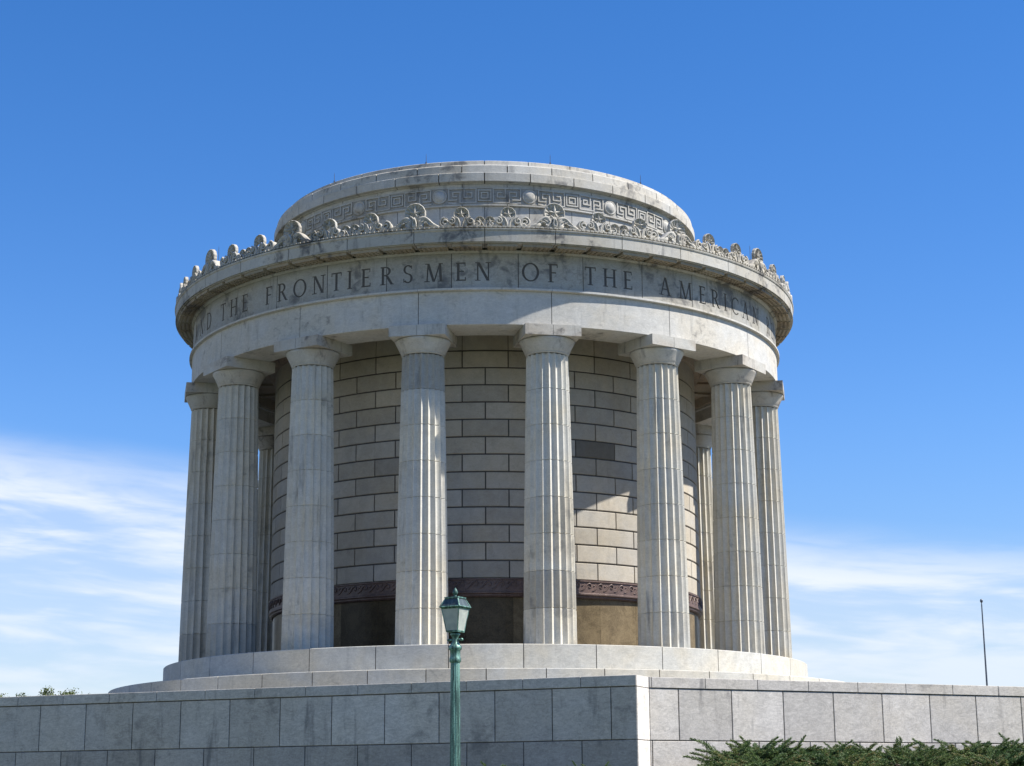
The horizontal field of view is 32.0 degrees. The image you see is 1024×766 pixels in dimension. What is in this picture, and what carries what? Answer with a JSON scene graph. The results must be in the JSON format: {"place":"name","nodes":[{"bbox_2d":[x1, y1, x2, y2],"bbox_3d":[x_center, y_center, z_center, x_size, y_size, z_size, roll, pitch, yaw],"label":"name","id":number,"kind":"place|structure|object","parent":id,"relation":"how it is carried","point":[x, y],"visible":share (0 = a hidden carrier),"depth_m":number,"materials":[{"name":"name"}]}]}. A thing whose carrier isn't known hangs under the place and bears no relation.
{"place":"outdoors","nodes":[
{"label":"outdoors","id":0,"kind":"place"},
{"bbox_2d":[0,0,1023,696],"label":"sky","id":1,"kind":"structure","parent":0,"point":[871,152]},
{"bbox_3d":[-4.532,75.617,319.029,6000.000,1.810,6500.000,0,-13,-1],"label":"ground","id":2,"kind":"structure","parent":0,"visible":0},
{"bbox_2d":[37,686,53,695],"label":"broadleaf tree","id":3,"kind":"object","parent":2,"relation":"on","point":[45,690],"visible":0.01,"depth_m":112.74,"materials":[{"name":"green plant"}]},
{"bbox_2d":[54,688,81,694],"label":"broadleaf tree","id":4,"kind":"object","parent":2,"relation":"on","point":[69,693],"visible":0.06,"depth_m":116.01,"materials":[{"name":"green plant"}]},
{"bbox_2d":[439,588,470,765],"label":"street lamp","id":5,"kind":"object","parent":2,"relation":"on","point":[455,608],"visible":1,"depth_m":24.82,"materials":[{"name":"green metal"}]},
{"bbox_2d":[0,675,1023,765],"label":"terrace wall","id":6,"kind":"structure","parent":2,"relation":"on","point":[627,720],"depth_m":45.04,"materials":[{"name":"grey stone"}]},
{"bbox_2d":[108,161,842,692],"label":"memorial rotunda","id":7,"kind":"structure","parent":6,"relation":"on","point":[516,403],"depth_m":69.80,"materials":[{"name":"stone"}]},
{"bbox_2d":[682,736,812,765],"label":"juniper shrub","id":8,"kind":"object","parent":2,"relation":"on","point":[741,750],"visible":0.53,"depth_m":41.71,"materials":[{"name":"green plant"}]},
{"bbox_2d":[713,747,807,765],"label":"juniper shrub","id":9,"kind":"object","parent":2,"relation":"on","point":[754,760],"visible":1,"depth_m":40.10,"materials":[{"name":"green plant"}]},
{"bbox_2d":[739,735,838,762],"bbox_3d":[6.398,8.931,42.300,3.532,1.274,3.341,0,-13,-1],"label":"juniper shrub","id":10,"kind":"object","parent":2,"relation":"on","point":[806,752],"visible":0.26,"depth_m":41.73,"materials":[{"name":"green plant"}]},
{"bbox_2d":[779,739,884,764],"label":"juniper shrub","id":11,"kind":"object","parent":2,"relation":"on","point":[839,749],"visible":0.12,"depth_m":42.43,"materials":[{"name":"green plant"}]},
{"bbox_2d":[790,745,887,765],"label":"juniper shrub","id":12,"kind":"object","parent":2,"relation":"on","point":[822,759],"visible":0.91,"depth_m":40.69,"materials":[{"name":"green plant"}]},
{"bbox_2d":[823,741,919,765],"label":"juniper shrub","id":13,"kind":"object","parent":2,"relation":"on","point":[868,750],"visible":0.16,"depth_m":43.29,"materials":[{"name":"green plant"}]},
{"bbox_2d":[867,741,972,765],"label":"juniper shrub","id":14,"kind":"object","parent":2,"relation":"on","point":[919,759],"visible":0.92,"depth_m":41.81,"materials":[{"name":"green plant"}]},
{"bbox_2d":[871,736,968,765],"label":"juniper shrub","id":15,"kind":"object","parent":2,"relation":"on","point":[895,748],"visible":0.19,"depth_m":43.14,"materials":[{"name":"green plant"}]},
{"bbox_2d":[887,738,992,761],"bbox_3d":[10.632,9.437,44.529,3.133,1.215,3.348,5,-14,-20],"label":"juniper shrub","id":16,"kind":"object","parent":2,"relation":"on","point":[965,749],"visible":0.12,"depth_m":43.84,"materials":[{"name":"green plant"}]},
{"bbox_2d":[934,737,1023,757],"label":"juniper shrub","id":17,"kind":"object","parent":2,"relation":"on","point":[982,750],"visible":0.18,"depth_m":44.58,"materials":[{"name":"green plant"}]},
{"bbox_2d":[980,599,987,685],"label":"flagpole","id":18,"kind":"object","parent":2,"relation":"on","point":[981,600],"visible":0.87,"depth_m":117.48,"materials":[{"name":"metal"}]},
{"bbox_2d":[950,745,1023,765],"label":"juniper shrub","id":19,"kind":"object","parent":2,"relation":"on","point":[994,759],"visible":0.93,"depth_m":42.62,"materials":[{"name":"green plant"}]},
{"bbox_2d":[983,732,1023,757],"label":"juniper shrub","id":20,"kind":"object","parent":2,"relation":"on","point":[1001,748],"visible":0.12,"depth_m":45.18,"materials":[{"name":"green plant"}]}
]}

